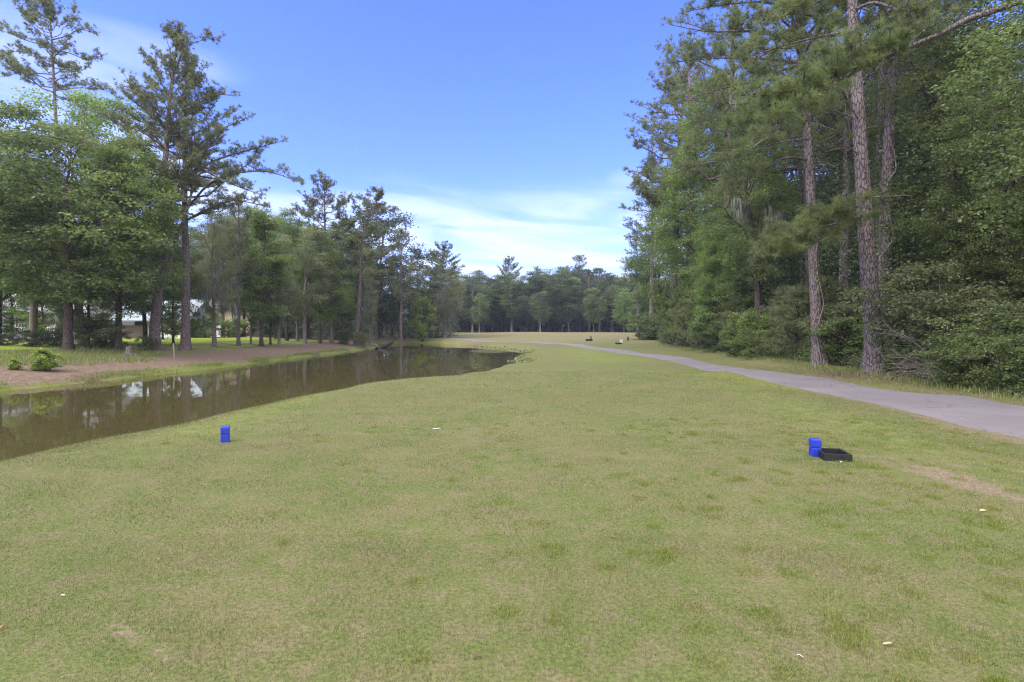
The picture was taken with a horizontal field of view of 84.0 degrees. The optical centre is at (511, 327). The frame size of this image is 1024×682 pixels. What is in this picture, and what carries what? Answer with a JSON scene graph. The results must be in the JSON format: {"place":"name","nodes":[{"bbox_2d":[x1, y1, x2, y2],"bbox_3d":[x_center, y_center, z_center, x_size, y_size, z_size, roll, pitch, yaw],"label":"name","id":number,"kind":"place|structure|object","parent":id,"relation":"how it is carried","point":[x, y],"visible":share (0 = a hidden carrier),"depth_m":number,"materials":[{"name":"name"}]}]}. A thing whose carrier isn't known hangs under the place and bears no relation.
{"place":"outdoors","nodes":[
{"label":"outdoors","id":0,"kind":"place"},
{"bbox_2d":[0,343,526,460],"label":"water","id":1,"kind":"structure","parent":0,"point":[33,420],"depth_m":23.54,"materials":[{"name":"brown liquid"}]},
{"bbox_2d":[0,331,1023,681],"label":"ground","id":2,"kind":"structure","parent":0,"point":[568,359],"depth_m":4.44,"materials":[{"name":"green plant"}]},
{"bbox_2d":[2,295,51,339],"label":"leafy tree","id":3,"kind":"object","parent":2,"relation":"on","point":[11,321],"visible":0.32,"depth_m":57.51,"materials":[{"name":"green plant"}]},
{"bbox_2d":[4,329,56,346],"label":"shrub","id":4,"kind":"object","parent":2,"relation":"on","point":[34,334],"visible":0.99,"depth_m":39.55,"materials":[{"name":"green plant"}]},
{"bbox_2d":[3,292,58,339],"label":"leafy tree","id":5,"kind":"object","parent":2,"relation":"on","point":[24,313],"visible":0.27,"depth_m":56.46,"materials":[{"name":"green plant"}]},
{"bbox_2d":[0,158,86,343],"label":"leafy tree","id":6,"kind":"object","parent":2,"relation":"on","point":[33,316],"visible":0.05,"depth_m":46.85,"materials":[{"name":"green plant"}]},
{"bbox_2d":[28,347,67,369],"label":"shrub","id":7,"kind":"object","parent":2,"relation":"on","point":[47,360],"visible":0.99,"depth_m":27.83,"materials":[{"name":"green plant"}]},
{"bbox_2d":[0,0,126,340],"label":"pine tree","id":8,"kind":"object","parent":2,"relation":"on","point":[49,12],"visible":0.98,"depth_m":55.65,"materials":[{"name":"green plant"}]},
{"bbox_2d":[0,98,132,345],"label":"leafy tree","id":9,"kind":"object","parent":2,"relation":"on","point":[8,111],"visible":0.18,"depth_m":40.38,"materials":[{"name":"green plant"}]},
{"bbox_2d":[2,274,134,336],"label":"house","id":10,"kind":"structure","parent":2,"relation":"on","point":[100,310],"depth_m":74.00,"materials":[{"name":"white"}]},
{"bbox_2d":[0,345,161,366],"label":"weeds","id":11,"kind":"object","parent":2,"relation":"on","point":[76,356],"visible":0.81,"depth_m":35.01,"materials":[{"name":"green plant"}]},
{"bbox_2d":[3,84,159,342],"bbox_3d":[-37.703,-9.974,49.628,12.250,23.593,14.147,0,0,-25],"label":"leafy tree","id":12,"kind":"object","parent":2,"relation":"on","point":[86,105],"visible":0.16,"depth_m":49.76,"materials":[{"name":"green plant"}]},
{"bbox_2d":[42,245,140,349],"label":"leafy tree","id":13,"kind":"object","parent":2,"relation":"on","point":[87,333],"visible":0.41,"depth_m":39.83,"materials":[{"name":"green plant"}]},
{"bbox_2d":[0,116,196,350],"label":"leafy tree","id":14,"kind":"object","parent":2,"relation":"on","point":[24,262],"visible":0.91,"depth_m":36.64,"materials":[{"name":"green plant"}]},
{"bbox_2d":[38,130,201,350],"bbox_3d":[-27.959,-5.963,41.705,11.474,15.861,10.089,0,0,16],"label":"leafy tree","id":15,"kind":"object","parent":2,"relation":"on","point":[118,307],"visible":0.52,"depth_m":39.89,"materials":[{"name":"green plant"}]},
{"bbox_2d":[97,18,225,350],"bbox_3d":[-26.678,-10.866,43.740,8.345,25.879,7.814,0,0,28],"label":"pine tree","id":16,"kind":"object","parent":2,"relation":"on","point":[177,38],"visible":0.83,"depth_m":43.44,"materials":[{"name":"green plant"}]},
{"bbox_2d":[109,300,220,337],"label":"house","id":17,"kind":"structure","parent":2,"relation":"on","point":[137,330],"depth_m":71.40,"materials":[{"name":"white"}]},
{"bbox_2d":[139,245,206,344],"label":"leafy tree","id":18,"kind":"object","parent":2,"relation":"on","point":[172,324],"visible":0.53,"depth_m":49.57,"materials":[{"name":"green plant"}]},
{"bbox_2d":[0,344,376,388],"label":"bank grass","id":19,"kind":"structure","parent":2,"relation":"on","point":[136,371],"depth_m":33.31,"materials":[{"name":"green plant"}]},
{"bbox_2d":[113,50,306,349],"bbox_3d":[-25.286,-10.244,45.545,16.082,24.796,10.273,0,0,32],"label":"pine tree","id":20,"kind":"object","parent":2,"relation":"on","point":[232,173],"visible":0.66,"depth_m":44.94,"materials":[{"name":"green plant"}]},
{"bbox_2d":[189,207,248,346],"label":"leafy tree","id":21,"kind":"object","parent":2,"relation":"on","point":[215,282],"visible":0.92,"depth_m":51.83,"materials":[{"name":"green plant"}]},
{"bbox_2d":[190,216,247,336],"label":"leafy tree","id":22,"kind":"object","parent":2,"relation":"on","point":[207,259],"visible":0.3,"depth_m":78.87,"materials":[{"name":"green plant"}]},
{"bbox_2d":[211,203,256,336],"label":"leafy tree","id":23,"kind":"object","parent":2,"relation":"on","point":[244,207],"visible":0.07,"depth_m":83.11,"materials":[{"name":"green plant"}]},
{"bbox_2d":[214,190,268,345],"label":"pine tree","id":24,"kind":"object","parent":2,"relation":"on","point":[239,256],"visible":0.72,"depth_m":54.83,"materials":[{"name":"green plant"}]},
{"bbox_2d":[230,206,294,345],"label":"leafy tree","id":25,"kind":"object","parent":2,"relation":"on","point":[273,259],"visible":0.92,"depth_m":57.16,"materials":[{"name":"green plant"}]},
{"bbox_2d":[246,255,296,344],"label":"leafy tree","id":26,"kind":"object","parent":2,"relation":"on","point":[270,331],"visible":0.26,"depth_m":60.63,"materials":[{"name":"green plant"}]},
{"bbox_2d":[0,371,549,464],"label":"bank grass","id":27,"kind":"structure","parent":2,"relation":"on","point":[279,402],"depth_m":9.28,"materials":[{"name":"green plant"}]},
{"bbox_2d":[259,242,299,345],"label":"leafy tree","id":28,"kind":"object","parent":2,"relation":"on","point":[278,296],"visible":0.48,"depth_m":59.90,"materials":[{"name":"green plant"}]},
{"bbox_2d":[248,206,320,340],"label":"leafy tree","id":29,"kind":"object","parent":2,"relation":"on","point":[288,227],"visible":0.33,"depth_m":71.53,"materials":[{"name":"green plant"}]},
{"bbox_2d":[270,225,339,343],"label":"leafy tree","id":30,"kind":"object","parent":2,"relation":"on","point":[305,309],"visible":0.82,"depth_m":65.78,"materials":[{"name":"green plant"}]},
{"bbox_2d":[287,226,352,343],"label":"leafy tree","id":31,"kind":"object","parent":2,"relation":"on","point":[339,294],"visible":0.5,"depth_m":69.37,"materials":[{"name":"green plant"}]},
{"bbox_2d":[285,169,365,343],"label":"pine tree","id":32,"kind":"object","parent":2,"relation":"on","point":[327,183],"visible":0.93,"depth_m":69.91,"materials":[{"name":"green plant"}]},
{"bbox_2d":[316,274,364,343],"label":"leafy tree","id":33,"kind":"object","parent":2,"relation":"on","point":[341,327],"visible":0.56,"depth_m":72.65,"materials":[{"name":"green plant"}]},
{"bbox_2d":[311,220,383,339],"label":"leafy tree","id":34,"kind":"object","parent":2,"relation":"on","point":[356,271],"visible":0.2,"depth_m":89.77,"materials":[{"name":"green plant"}]},
{"bbox_2d":[332,185,401,345],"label":"pine tree","id":35,"kind":"object","parent":2,"relation":"on","point":[379,194],"visible":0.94,"depth_m":71.71,"materials":[{"name":"green plant"}]},
{"bbox_2d":[274,310,460,337],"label":"undergrowth","id":36,"kind":"object","parent":2,"relation":"on","point":[407,334],"visible":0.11,"depth_m":106.84,"materials":[{"name":"green plant"}]},
{"bbox_2d":[360,266,379,344],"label":"leafy tree","id":37,"kind":"object","parent":2,"relation":"on","point":[368,312],"visible":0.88,"depth_m":75.86,"materials":[{"name":"green plant"}]},
{"bbox_2d":[329,201,452,338],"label":"leafy tree","id":38,"kind":"object","parent":2,"relation":"on","point":[381,320],"visible":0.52,"depth_m":98.54,"materials":[{"name":"green plant"}]},
{"bbox_2d":[376,226,421,343],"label":"pine tree","id":39,"kind":"object","parent":2,"relation":"on","point":[395,289],"visible":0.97,"depth_m":92.67,"materials":[{"name":"green plant"}]},
{"bbox_2d":[408,292,438,341],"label":"sapling","id":40,"kind":"object","parent":2,"relation":"on","point":[419,325],"visible":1,"depth_m":96.65,"materials":[{"name":"green plant"}]},
{"bbox_2d":[406,264,461,326],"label":"leafy tree","id":41,"kind":"object","parent":2,"relation":"on","point":[434,285],"visible":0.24,"depth_m":113.03,"materials":[{"name":"green plant"}]},
{"bbox_2d":[417,240,466,337],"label":"pine tree","id":42,"kind":"object","parent":2,"relation":"on","point":[444,247],"visible":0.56,"depth_m":107.51,"materials":[{"name":"green plant"}]},
{"bbox_2d":[426,266,462,337],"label":"leafy tree","id":43,"kind":"object","parent":2,"relation":"on","point":[445,308],"visible":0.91,"depth_m":102.57,"materials":[{"name":"green plant"}]},
{"bbox_2d":[458,285,504,331],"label":"leafy tree","id":44,"kind":"object","parent":2,"relation":"on","point":[488,320],"visible":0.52,"depth_m":160.28,"materials":[{"name":"green plant"}]},
{"bbox_2d":[462,272,516,331],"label":"leafy tree","id":45,"kind":"object","parent":2,"relation":"on","point":[486,279],"visible":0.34,"depth_m":163.75,"materials":[{"name":"green plant"}]},
{"bbox_2d":[354,314,647,331],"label":"undergrowth","id":46,"kind":"object","parent":2,"relation":"on","point":[467,326],"visible":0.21,"depth_m":175.45,"materials":[{"name":"green plant"}]},
{"bbox_2d":[492,272,529,331],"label":"leafy tree","id":47,"kind":"object","parent":2,"relation":"on","point":[512,316],"visible":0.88,"depth_m":160.38,"materials":[{"name":"green plant"}]},
{"bbox_2d":[501,284,550,331],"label":"leafy tree","id":48,"kind":"object","parent":2,"relation":"on","point":[521,325],"visible":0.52,"depth_m":164.30,"materials":[{"name":"green plant"}]},
{"bbox_2d":[499,271,555,331],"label":"leafy tree","id":49,"kind":"object","parent":2,"relation":"on","point":[526,315],"visible":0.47,"depth_m":164.33,"materials":[{"name":"green plant"}]},
{"bbox_2d":[527,291,553,331],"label":"leafy tree","id":50,"kind":"object","parent":2,"relation":"on","point":[535,308],"visible":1,"depth_m":155.07,"materials":[{"name":"green plant"}]},
{"bbox_2d":[537,272,584,331],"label":"leafy tree","id":51,"kind":"object","parent":2,"relation":"on","point":[573,306],"visible":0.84,"depth_m":162.73,"materials":[{"name":"green plant"}]},
{"bbox_2d":[548,277,585,331],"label":"leafy tree","id":52,"kind":"object","parent":2,"relation":"on","point":[577,282],"visible":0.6,"depth_m":163.30,"materials":[{"name":"green plant"}]},
{"bbox_2d":[580,284,608,331],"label":"leafy tree","id":53,"kind":"object","parent":2,"relation":"on","point":[589,301],"visible":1,"depth_m":157.44,"materials":[{"name":"green plant"}]},
{"bbox_2d":[611,288,636,332],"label":"leafy tree","id":54,"kind":"object","parent":2,"relation":"on","point":[628,310],"visible":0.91,"depth_m":151.56,"materials":[{"name":"green plant"}]},
{"bbox_2d":[602,273,655,331],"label":"leafy tree","id":55,"kind":"object","parent":2,"relation":"on","point":[613,296],"visible":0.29,"depth_m":160.40,"materials":[{"name":"green plant"}]},
{"bbox_2d":[623,312,662,339],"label":"shrub","id":56,"kind":"object","parent":2,"relation":"on","point":[639,320],"visible":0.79,"depth_m":83.22,"materials":[{"name":"green plant"}]},
{"bbox_2d":[618,147,679,339],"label":"pine tree","id":57,"kind":"object","parent":2,"relation":"on","point":[637,203],"visible":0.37,"depth_m":83.76,"materials":[{"name":"green plant"}]},
{"bbox_2d":[619,234,684,325],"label":"leafy tree","id":58,"kind":"object","parent":2,"relation":"on","point":[637,264],"visible":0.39,"depth_m":87.32,"materials":[{"name":"green plant"}]},
{"bbox_2d":[623,60,714,343],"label":"pine tree","id":59,"kind":"object","parent":2,"relation":"on","point":[653,119],"visible":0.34,"depth_m":68.94,"materials":[{"name":"green plant"}]},
{"bbox_2d":[633,150,713,328],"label":"leafy tree","id":60,"kind":"object","parent":2,"relation":"on","point":[658,299],"visible":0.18,"depth_m":62.69,"materials":[{"name":"green plant"}]},
{"bbox_2d":[660,284,703,346],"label":"young pine","id":61,"kind":"object","parent":2,"relation":"on","point":[675,295],"visible":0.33,"depth_m":54.95,"materials":[{"name":"green plant"}]},
{"bbox_2d":[622,30,757,345],"bbox_3d":[17.591,-13.490,56.987,13.771,31.906,13.437,0,0,-43],"label":"pine tree","id":62,"kind":"object","parent":2,"relation":"on","point":[645,192],"visible":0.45,"depth_m":56.44,"materials":[{"name":"green plant"}]},
{"bbox_2d":[667,276,727,349],"bbox_3d":[15.982,-0.997,46.944,5.910,6.814,5.596,0,0,36],"label":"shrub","id":63,"kind":"object","parent":2,"relation":"on","point":[687,312],"visible":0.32,"depth_m":46.89,"materials":[{"name":"green plant"}]},
{"bbox_2d":[634,0,783,320],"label":"pine tree","id":64,"kind":"object","parent":2,"relation":"on","point":[702,117],"visible":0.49,"depth_m":45.38,"materials":[{"name":"green plant"}]},
{"bbox_2d":[687,312,737,351],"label":"shrub","id":65,"kind":"object","parent":2,"relation":"on","point":[701,322],"visible":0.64,"depth_m":41.28,"materials":[{"name":"green plant"}]},
{"bbox_2d":[646,64,790,313],"bbox_3d":[18.586,-10.692,51.595,11.864,26.012,12.125,0,0,-6],"label":"leafy tree","id":66,"kind":"object","parent":2,"relation":"on","point":[674,244],"visible":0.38,"depth_m":51.47,"materials":[{"name":"green plant"}]},
{"bbox_2d":[684,207,752,349],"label":"leafy tree","id":67,"kind":"object","parent":2,"relation":"on","point":[703,263],"visible":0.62,"depth_m":43.62,"materials":[{"name":"green plant"}]},
{"bbox_2d":[708,295,747,348],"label":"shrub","id":68,"kind":"object","parent":2,"relation":"on","point":[736,304],"visible":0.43,"depth_m":40.84,"materials":[{"name":"green plant"}]},
{"bbox_2d":[717,328,754,356],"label":"shrub","id":69,"kind":"object","parent":2,"relation":"on","point":[729,335],"visible":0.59,"depth_m":36.60,"materials":[{"name":"green plant"}]},
{"bbox_2d":[685,88,818,324],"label":"leafy tree","id":70,"kind":"object","parent":2,"relation":"on","point":[740,205],"visible":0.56,"depth_m":35.63,"materials":[{"name":"green plant"}]},
{"bbox_2d":[722,307,798,358],"bbox_3d":[14.354,0.539,33.364,2.989,3.542,4.490,0,0,-42],"label":"shrub","id":71,"kind":"object","parent":2,"relation":"on","point":[747,324],"visible":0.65,"depth_m":33.30,"materials":[{"name":"green plant"}]},
{"bbox_2d":[707,171,837,320],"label":"leafy tree","id":72,"kind":"object","parent":2,"relation":"on","point":[732,294],"visible":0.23,"depth_m":41.41,"materials":[{"name":"green plant"}]},
{"bbox_2d":[749,283,809,337],"bbox_3d":[16.396,-0.295,33.944,4.126,4.757,3.907,0,0,43],"label":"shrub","id":73,"kind":"object","parent":2,"relation":"on","point":[779,291],"visible":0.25,"depth_m":33.87,"materials":[{"name":"green plant"}]},
{"bbox_2d":[653,0,917,365],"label":"pine tree","id":74,"kind":"object","parent":2,"relation":"on","point":[816,304],"visible":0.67,"depth_m":24.98,"materials":[{"name":"green plant"}]},
{"bbox_2d":[760,283,811,358],"bbox_3d":[14.588,-0.183,29.054,3.714,4.282,3.517,0,0,-2],"label":"shrub","id":75,"kind":"object","parent":2,"relation":"on","point":[798,295],"visible":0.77,"depth_m":28.79,"materials":[{"name":"green plant"}]},
{"bbox_2d":[567,344,1019,434],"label":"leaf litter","id":76,"kind":"object","parent":2,"relation":"on","point":[833,378],"visible":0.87,"depth_m":18.88,"materials":[{"name":"brown plant"}]},
{"bbox_2d":[737,21,852,330],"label":"pine tree","id":77,"kind":"object","parent":2,"relation":"on","point":[803,265],"visible":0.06,"depth_m":38.88,"materials":[{"name":"green plant"}]},
{"bbox_2d":[736,9,877,311],"bbox_3d":[18.794,-9.559,36.171,8.650,23.208,7.917,0,0,43],"label":"pine tree","id":78,"kind":"object","parent":2,"relation":"on","point":[825,120],"visible":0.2,"depth_m":35.92,"materials":[{"name":"green plant"}]},
{"bbox_2d":[789,275,852,351],"bbox_3d":[16.038,-0.432,28.858,3.943,4.801,4.164,0,0,1],"label":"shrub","id":79,"kind":"object","parent":2,"relation":"on","point":[826,284],"visible":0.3,"depth_m":28.51,"materials":[{"name":"green plant"}]},
{"bbox_2d":[714,0,948,373],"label":"pine tree","id":80,"kind":"object","parent":2,"relation":"on","point":[864,216],"visible":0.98,"depth_m":19.03,"materials":[{"name":"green plant"}]},
{"bbox_2d":[818,448,851,461],"bbox_3d":[3.939,1.560,6.984,0.310,0.092,0.368,0,0,11],"label":"divot box","id":81,"kind":"object","parent":2,"relation":"on","point":[829,454],"visible":0.78,"depth_m":6.83,"materials":[{"name":"black plastic"}]},
{"bbox_2d":[662,345,1023,404],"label":"rough grass","id":82,"kind":"structure","parent":2,"relation":"on","point":[842,370],"depth_m":19.40,"materials":[{"name":"green plant"}]},
{"bbox_2d":[770,0,929,299],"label":"pine tree","id":83,"kind":"object","parent":2,"relation":"on","point":[847,152],"visible":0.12,"depth_m":32.80,"materials":[{"name":"green plant"}]},
{"bbox_2d":[798,301,910,362],"bbox_3d":[15.050,0.432,25.104,3.839,3.180,4.867,0,0,-22],"label":"shrub","id":84,"kind":"object","parent":2,"relation":"on","point":[837,310],"visible":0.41,"depth_m":24.93,"materials":[{"name":"green plant"}]},
{"bbox_2d":[801,312,922,365],"bbox_3d":[15.323,0.683,24.097,5.227,2.749,3.480,0,0,13],"label":"shrub","id":85,"kind":"object","parent":2,"relation":"on","point":[845,341],"visible":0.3,"depth_m":24.11,"materials":[{"name":"green plant"}]},
{"bbox_2d":[727,2,1022,155],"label":"pine tree","id":86,"kind":"object","parent":2,"relation":"on","point":[815,81],"visible":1,"depth_m":14.92,"materials":[{"name":"green plant"}]},
{"bbox_2d":[728,0,1023,346],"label":"leafy tree","id":87,"kind":"object","parent":2,"relation":"on","point":[827,190],"visible":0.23,"depth_m":26.45,"materials":[{"name":"green plant"}]},
{"bbox_2d":[803,0,973,262],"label":"pine tree","id":88,"kind":"object","parent":2,"relation":"on","point":[881,77],"visible":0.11,"depth_m":28.88,"materials":[{"name":"green plant"}]},
{"bbox_2d":[757,30,1021,278],"bbox_3d":[28.989,-10.332,42.203,15.534,25.165,19.405,0,0,-40],"label":"leafy tree","id":89,"kind":"object","parent":2,"relation":"on","point":[796,175],"visible":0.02,"depth_m":43.69,"materials":[{"name":"green plant"}]},
{"bbox_2d":[810,0,970,356],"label":"pine tree","id":90,"kind":"object","parent":2,"relation":"on","point":[889,134],"visible":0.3,"depth_m":23.33,"materials":[{"name":"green plant"}]},
{"bbox_2d":[771,338,1023,396],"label":"undergrowth","id":91,"kind":"object","parent":2,"relation":"on","point":[807,356],"visible":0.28,"depth_m":22.07,"materials":[{"name":"green plant"}]},
{"bbox_2d":[845,310,962,385],"bbox_3d":[11.592,0.627,16.565,3.670,2.358,2.826,0,0,-36],"label":"dead brush","id":92,"kind":"object","parent":2,"relation":"on","point":[910,365],"visible":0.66,"depth_m":16.88,"materials":[{"name":"plant"}]},
{"bbox_2d":[825,12,1023,335],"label":"leafy tree","id":93,"kind":"object","parent":2,"relation":"on","point":[935,47],"visible":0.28,"depth_m":22.09,"materials":[{"name":"green plant"}]},
{"bbox_2d":[831,0,1023,296],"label":"leafy tree","id":94,"kind":"object","parent":2,"relation":"on","point":[984,3],"visible":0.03,"depth_m":32.04,"materials":[{"name":"green plant"}]},
{"bbox_2d":[836,257,1023,372],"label":"shrub","id":95,"kind":"object","parent":2,"relation":"on","point":[911,281],"visible":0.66,"depth_m":17.58,"materials":[{"name":"green plant"}]},
{"bbox_2d":[889,72,1023,355],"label":"leafy tree","id":96,"kind":"object","parent":2,"relation":"on","point":[1002,240],"visible":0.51,"depth_m":18.54,"materials":[{"name":"green plant"}]},
{"bbox_2d":[891,299,1023,378],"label":"shrub","id":97,"kind":"object","parent":2,"relation":"on","point":[992,311],"visible":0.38,"depth_m":16.36,"materials":[{"name":"green plant"}]},
{"bbox_2d":[924,335,994,386],"bbox_3d":[12.758,1.028,16.187,1.816,1.722,2.728,0,0,31],"label":"shrub","id":98,"kind":"object","parent":2,"relation":"on","point":[938,375],"visible":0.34,"depth_m":15.79,"materials":[{"name":"green plant"}]},
{"bbox_2d":[904,312,1023,389],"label":"shrub","id":99,"kind":"object","parent":2,"relation":"on","point":[1014,325],"visible":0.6,"depth_m":15.32,"materials":[{"name":"green plant"}]},
{"bbox_2d":[920,177,1023,327],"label":"leafy tree","id":100,"kind":"object","parent":2,"relation":"on","point":[988,257],"visible":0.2,"depth_m":19.23,"materials":[{"name":"green plant"}]},
{"bbox_2d":[927,0,1023,236],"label":"leafy tree","id":101,"kind":"object","parent":2,"relation":"on","point":[1010,167],"visible":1,"depth_m":12.75,"materials":[{"name":"green plant"}]},
{"bbox_2d":[953,333,1023,394],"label":"shrub","id":102,"kind":"object","parent":2,"relation":"on","point":[1014,344],"visible":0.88,"depth_m":13.82,"materials":[{"name":"green plant"}]},
{"bbox_2d":[0,0,1023,308],"label":"sky","id":103,"kind":"structure","parent":0,"point":[500,125],"materials":[{"name":"blue"}]},
{"bbox_2d":[414,337,1023,438],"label":"path","id":104,"kind":"structure","parent":0,"point":[997,417],"depth_m":13.22,"materials":[{"name":"grey asphalt"}]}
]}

